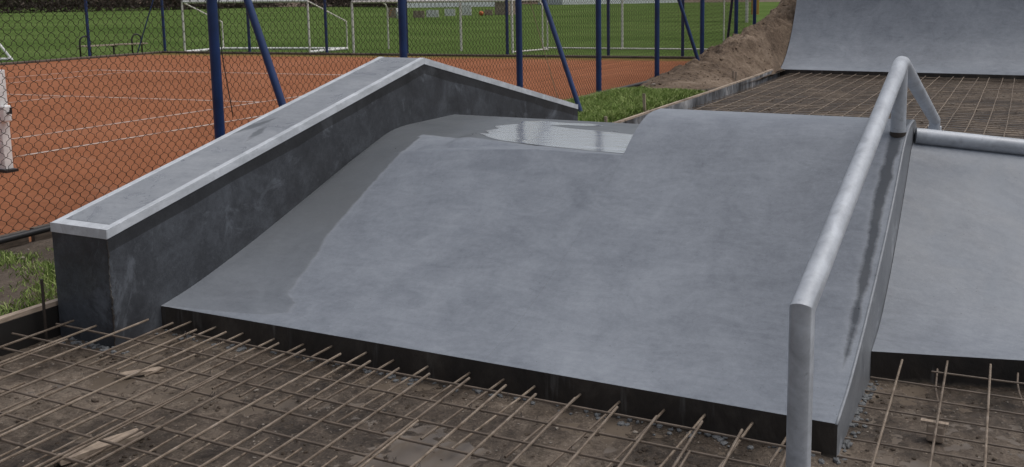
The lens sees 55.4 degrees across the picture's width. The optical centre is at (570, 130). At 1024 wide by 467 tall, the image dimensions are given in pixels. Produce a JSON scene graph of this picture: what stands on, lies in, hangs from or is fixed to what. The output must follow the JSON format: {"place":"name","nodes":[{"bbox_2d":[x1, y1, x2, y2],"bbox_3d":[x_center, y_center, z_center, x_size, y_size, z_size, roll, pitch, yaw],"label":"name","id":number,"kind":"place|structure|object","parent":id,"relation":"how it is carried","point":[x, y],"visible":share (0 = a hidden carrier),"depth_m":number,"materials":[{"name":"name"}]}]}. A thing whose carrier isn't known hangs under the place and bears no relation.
{"place":"outdoors","nodes":[
{"label":"outdoors","id":0,"kind":"place"},
{"bbox_2d":[0,247,57,315],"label":"verge grass","id":1,"kind":"structure","parent":0,"point":[51,275],"depth_m":6.17,"materials":[{"name":"green plant"}]},
{"bbox_2d":[0,53,691,241],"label":"clay court ground","id":2,"kind":"structure","parent":0,"point":[41,168],"depth_m":17.43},
{"bbox_2d":[0,70,18,172],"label":"net post","id":3,"kind":"object","parent":2,"relation":"on","point":[5,151],"visible":0.88,"depth_m":10.61,"materials":[{"name":"white metal"}]},
{"bbox_2d":[8,70,330,156],"bbox_3d":[-11.881,0.109,13.499,11.060,0.001,23.957,3,9,25],"label":"court line marking","id":4,"kind":"object","parent":2,"relation":"on","point":[134,120],"visible":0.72,"depth_m":16.31,"materials":[{"name":"white paint"}]},
{"bbox_2d":[0,51,694,64],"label":"court edging kerb","id":5,"kind":"structure","parent":2,"relation":"on","point":[279,53],"depth_m":29.61,"materials":[{"name":"grey concrete"}]},
{"bbox_2d":[0,0,756,233],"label":"fence","id":6,"kind":"object","parent":2,"relation":"on","point":[219,128],"visible":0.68,"depth_m":10.32,"materials":[{"name":"metal"}]},
{"bbox_2d":[218,0,232,116],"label":"hanging cable","id":7,"kind":"object","parent":6,"relation":"hanging from","point":[223,59],"visible":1,"depth_m":9.15,"materials":[{"name":"black plastic"}]},
{"bbox_2d":[529,0,557,97],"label":"guy cord","id":8,"kind":"object","parent":6,"relation":"attached to","point":[543,48],"visible":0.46,"depth_m":14.98,"materials":[{"name":"blue metal"}]},
{"bbox_2d":[161,0,746,55],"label":"end fence","id":9,"kind":"object","parent":2,"relation":"on","point":[326,32],"visible":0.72,"depth_m":29.61,"materials":[{"name":"metal"}]},
{"bbox_2d":[0,0,779,62],"bbox_3d":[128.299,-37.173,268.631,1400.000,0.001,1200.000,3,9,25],"label":"field ground","id":10,"kind":"structure","parent":0,"point":[765,8],"depth_m":61.30,"materials":[{"name":"green plant"}]},
{"bbox_2d":[0,44,13,60],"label":"football goal","id":11,"kind":"object","parent":10,"relation":"on","point":[7,53],"visible":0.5,"depth_m":34.94,"materials":[{"name":"white paint"}]},
{"bbox_2d":[0,0,165,60],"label":"side fence","id":12,"kind":"object","parent":10,"relation":"on","point":[87,29],"visible":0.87,"depth_m":30.00,"materials":[{"name":"metal"}]},
{"bbox_2d":[77,34,147,56],"bbox_3d":[-16.720,-3.068,35.583,0.440,0.870,2.485,5,10,36],"label":"park bench","id":13,"kind":"object","parent":10,"relation":"on","point":[131,43],"visible":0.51,"depth_m":35.52,"materials":[{"name":"black metal"}]},
{"bbox_2d":[0,0,396,12],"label":"bare thicket","id":14,"kind":"object","parent":10,"relation":"on","point":[27,3],"visible":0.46,"depth_m":150.14,"materials":[{"name":"plant"}]},
{"bbox_2d":[181,0,347,52],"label":"football goal","id":15,"kind":"object","parent":10,"relation":"on","point":[315,49],"visible":0.61,"depth_m":38.10,"materials":[{"name":"white paint"}]},
{"bbox_2d":[388,7,395,17],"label":"advertising board","id":16,"kind":"object","parent":10,"relation":"on","point":[390,14],"visible":0.71,"depth_m":88.13,"materials":[{"name":"black plastic"}]},
{"bbox_2d":[413,11,424,18],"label":"advertising board","id":17,"kind":"object","parent":10,"relation":"on","point":[419,15],"visible":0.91,"depth_m":87.23,"materials":[{"name":"black plastic"}]},
{"bbox_2d":[426,9,438,17],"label":"advertising board","id":18,"kind":"object","parent":10,"relation":"on","point":[433,11],"visible":0.59,"depth_m":88.97,"materials":[{"name":"white paint"}]},
{"bbox_2d":[397,2,494,7],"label":"white pavilion","id":19,"kind":"structure","parent":10,"relation":"on","point":[447,4],"depth_m":155.19,"materials":[{"name":"white"}]},
{"bbox_2d":[351,0,547,52],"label":"football goal","id":20,"kind":"object","parent":10,"relation":"on","point":[410,1],"visible":0.51,"depth_m":36.09,"materials":[{"name":"white paint"}]},
{"bbox_2d":[445,9,454,15],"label":"advertising board","id":21,"kind":"object","parent":10,"relation":"on","point":[450,12],"visible":0.78,"depth_m":93.08,"materials":[{"name":"white paint"}]},
{"bbox_2d":[462,5,471,15],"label":"advertising board","id":22,"kind":"object","parent":10,"relation":"on","point":[469,9],"visible":0.62,"depth_m":94.93,"materials":[{"name":"white paint"}]},
{"bbox_2d":[484,10,491,15],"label":"advertising board","id":23,"kind":"object","parent":10,"relation":"on","point":[490,11],"visible":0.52,"depth_m":94.49,"materials":[{"name":"black plastic"}]},
{"bbox_2d":[459,0,724,50],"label":"football goal","id":24,"kind":"object","parent":10,"relation":"on","point":[460,12],"visible":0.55,"depth_m":37.95,"materials":[{"name":"white paint"}]},
{"bbox_2d":[538,0,677,4],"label":"white pavilion","id":25,"kind":"structure","parent":10,"relation":"on","point":[580,2],"depth_m":177.09,"materials":[{"name":"white"}]},
{"bbox_2d":[745,0,758,20],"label":"ball stop post","id":26,"kind":"object","parent":10,"relation":"on","point":[746,9],"visible":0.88,"depth_m":68.24,"materials":[{"name":"white metal"}]},
{"bbox_2d":[0,55,785,314],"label":"verge ground","id":27,"kind":"structure","parent":0,"point":[40,246],"depth_m":6.32,"materials":[{"name":"soil"}]},
{"bbox_2d":[0,230,28,250],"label":"kerb board","id":28,"kind":"object","parent":27,"relation":"on","point":[12,244],"visible":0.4,"depth_m":7.30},
{"bbox_2d":[30,223,51,241],"bbox_3d":[-3.113,0.514,9.558,0.050,0.150,4.700,3,9,25],"label":"kerb board","id":29,"kind":"object","parent":27,"relation":"on","point":[42,236],"visible":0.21,"depth_m":7.50,"materials":[{"name":"wood"}]},
{"bbox_2d":[0,82,646,243],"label":"black pipe","id":30,"kind":"object","parent":27,"relation":"on","point":[23,234],"visible":0.14,"depth_m":7.28,"materials":[{"name":"plastic"}]},
{"bbox_2d":[565,80,648,100],"bbox_3d":[-0.237,-0.369,15.573,0.050,0.150,8.650,3,9,25],"label":"kerb board","id":31,"kind":"object","parent":27,"relation":"on","point":[617,87],"visible":0.14,"depth_m":18.29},
{"bbox_2d":[563,85,706,121],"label":"verge grass","id":32,"kind":"structure","parent":27,"relation":"on","point":[615,104],"depth_m":15.20,"materials":[{"name":"green plant"}]},
{"bbox_2d":[642,93,647,110],"bbox_3d":[1.136,-0.341,14.389,0.140,0.400,0.024,3,9,25],"label":"wooden stake","id":33,"kind":"object","parent":27,"relation":"on","point":[644,100],"visible":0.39,"depth_m":14.39,"materials":[{"name":"brown wood"}]},
{"bbox_2d":[637,0,796,89],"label":"soil heap","id":34,"kind":"object","parent":27,"relation":"on","point":[781,36],"visible":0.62,"depth_m":20.83,"materials":[{"name":"brown soil"}]},
{"bbox_2d":[641,2,793,88],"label":"soil clods","id":35,"kind":"object","parent":34,"relation":"on","point":[721,59],"visible":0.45,"depth_m":19.86,"materials":[{"name":"brown soil"}]},
{"bbox_2d":[709,76,754,102],"bbox_3d":[3.012,-0.676,18.039,0.054,0.400,3.182,3,9,24],"label":"form board","id":36,"kind":"object","parent":27,"relation":"on","point":[724,90],"visible":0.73,"depth_m":17.86,"materials":[{"name":"grey wood"}]},
{"bbox_2d":[754,69,779,86],"bbox_3d":[4.171,-1.058,20.648,0.054,0.400,2.544,3,9,23],"label":"form board","id":37,"kind":"object","parent":27,"relation":"on","point":[768,78],"visible":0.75,"depth_m":20.40,"materials":[{"name":"grey wood"}]},
{"bbox_2d":[95,0,780,6],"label":"ground","id":38,"kind":"structure","parent":0,"point":[526,2],"depth_m":190.79,"materials":[{"name":"green plant"}]},
{"bbox_2d":[495,1,514,14],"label":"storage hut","id":39,"kind":"object","parent":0,"point":[500,7],"visible":0.36,"depth_m":99.05,"materials":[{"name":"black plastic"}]},
{"bbox_2d":[0,76,1023,466],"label":"pit ground","id":40,"kind":"structure","parent":0,"point":[358,440],"depth_m":4.40,"materials":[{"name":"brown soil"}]},
{"bbox_2d":[0,298,60,355],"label":"form board","id":41,"kind":"object","parent":40,"relation":"on","point":[28,321],"visible":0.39,"depth_m":5.33,"materials":[{"name":"wood"}]},
{"bbox_2d":[40,279,47,343],"bbox_3d":[-2.894,1.048,5.361,0.021,0.470,0.016,3,9,25],"label":"steel pin","id":42,"kind":"object","parent":40,"relation":"on","point":[43,307],"visible":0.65,"depth_m":5.35,"materials":[{"name":"brown metal"}]},
{"bbox_2d":[55,428,143,465],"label":"timber offcut","id":43,"kind":"object","parent":40,"relation":"on","point":[93,448],"visible":0.56,"depth_m":4.11,"materials":[{"name":"beige wood"}]},
{"bbox_2d":[118,366,165,377],"bbox_3d":[-2.173,1.228,4.943,0.228,0.014,0.054,-4,9,-23],"label":"timber offcut","id":44,"kind":"object","parent":40,"relation":"on","point":[150,370],"visible":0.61,"depth_m":4.93,"materials":[{"name":"beige wood"}]},
{"bbox_2d":[0,375,373,466],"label":"rebar mat","id":45,"kind":"object","parent":40,"relation":"on","point":[133,433],"visible":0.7,"depth_m":4.02,"materials":[{"name":"metal"}]},
{"bbox_2d":[0,319,820,466],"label":"rebar mat","id":46,"kind":"object","parent":45,"relation":"on","point":[394,437],"visible":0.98,"depth_m":4.17,"materials":[{"name":"brown metal"}]},
{"bbox_2d":[35,331,770,466],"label":"tie wire scraps","id":47,"kind":"object","parent":46,"relation":"on","point":[316,396],"visible":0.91,"depth_m":4.33,"materials":[{"name":"metal"}]},
{"bbox_2d":[50,57,577,347],"bbox_3d":[-1.400,0.195,8.015,0.450,1.583,6.032,3,9,25],"label":"grind ledge","id":48,"kind":"object","parent":40,"relation":"on","point":[145,247],"visible":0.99,"depth_m":6.10,"materials":[{"name":"concrete"}]},
{"bbox_2d":[62,329,881,463],"bbox_3d":[-0.736,1.263,4.689,4.377,0.054,1.107,1,8,12],"label":"mortar debris","id":49,"kind":"object","parent":40,"relation":"on","point":[847,444],"visible":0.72,"depth_m":4.47,"materials":[{"name":"grey concrete"}]},
{"bbox_2d":[85,108,916,466],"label":"funbox","id":50,"kind":"object","parent":40,"relation":"on","point":[661,280],"visible":0.87,"depth_m":5.37,"materials":[{"name":"concrete"}]},
{"bbox_2d":[480,121,632,152],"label":"rain puddle","id":51,"kind":"object","parent":50,"relation":"on","point":[544,133],"visible":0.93,"depth_m":6.99,"materials":[{"name":"white liquid"}]},
{"bbox_2d":[786,56,941,466],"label":"grind rail","id":52,"kind":"object","parent":50,"relation":"on","point":[902,75],"visible":0.84,"depth_m":3.76,"materials":[{"name":"metal"}]},
{"bbox_2d":[0,341,1018,466],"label":"mud clods","id":53,"kind":"object","parent":40,"relation":"on","point":[644,449],"visible":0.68,"depth_m":4.24,"materials":[{"name":"soil"}]},
{"bbox_2d":[612,119,624,122],"bbox_3d":[0.216,0.210,12.003,0.053,0.400,2.360,3,9,25],"label":"form board","id":54,"kind":"object","parent":40,"relation":"on","point":[621,121],"visible":0.12,"depth_m":12.93,"materials":[{"name":"brown wood"}]},
{"bbox_2d":[624,91,709,123],"bbox_3d":[1.534,-0.206,14.834,0.055,0.400,3.901,3,9,25],"label":"form board","id":55,"kind":"object","parent":40,"relation":"on","point":[689,103],"visible":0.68,"depth_m":15.24,"materials":[{"name":"brown wood"}]},
{"bbox_2d":[692,72,1023,138],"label":"rebar mat","id":56,"kind":"object","parent":40,"relation":"on","point":[859,85],"visible":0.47,"depth_m":16.41,"materials":[{"name":"brown metal"}]},
{"bbox_2d":[780,0,1023,82],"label":"quarter pipe","id":57,"kind":"object","parent":40,"relation":"on","point":[959,39],"visible":0.89,"depth_m":21.50,"materials":[{"name":"concrete"}]},
{"bbox_2d":[837,359,1023,466],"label":"rebar mat","id":58,"kind":"object","parent":40,"relation":"on","point":[937,418],"visible":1,"depth_m":4.11,"materials":[{"name":"metal"}]},
{"bbox_2d":[921,418,948,442],"bbox_3d":[1.547,1.273,4.132,0.110,0.087,0.060,3,9,25],"label":"mat spacer","id":59,"kind":"object","parent":40,"relation":"on","point":[930,423],"visible":0.8,"depth_m":4.11,"materials":[{"name":"grey concrete"}]},
{"bbox_2d":[871,128,1023,388],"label":"side ramp","id":60,"kind":"structure","parent":40,"relation":"on","point":[955,294],"depth_m":5.30,"materials":[{"name":"concrete"}]},
{"bbox_2d":[28,315,1023,466],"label":"pit water","id":61,"kind":"structure","parent":0,"point":[407,452],"depth_m":4.33,"materials":[{"name":"liquid"}]}
]}

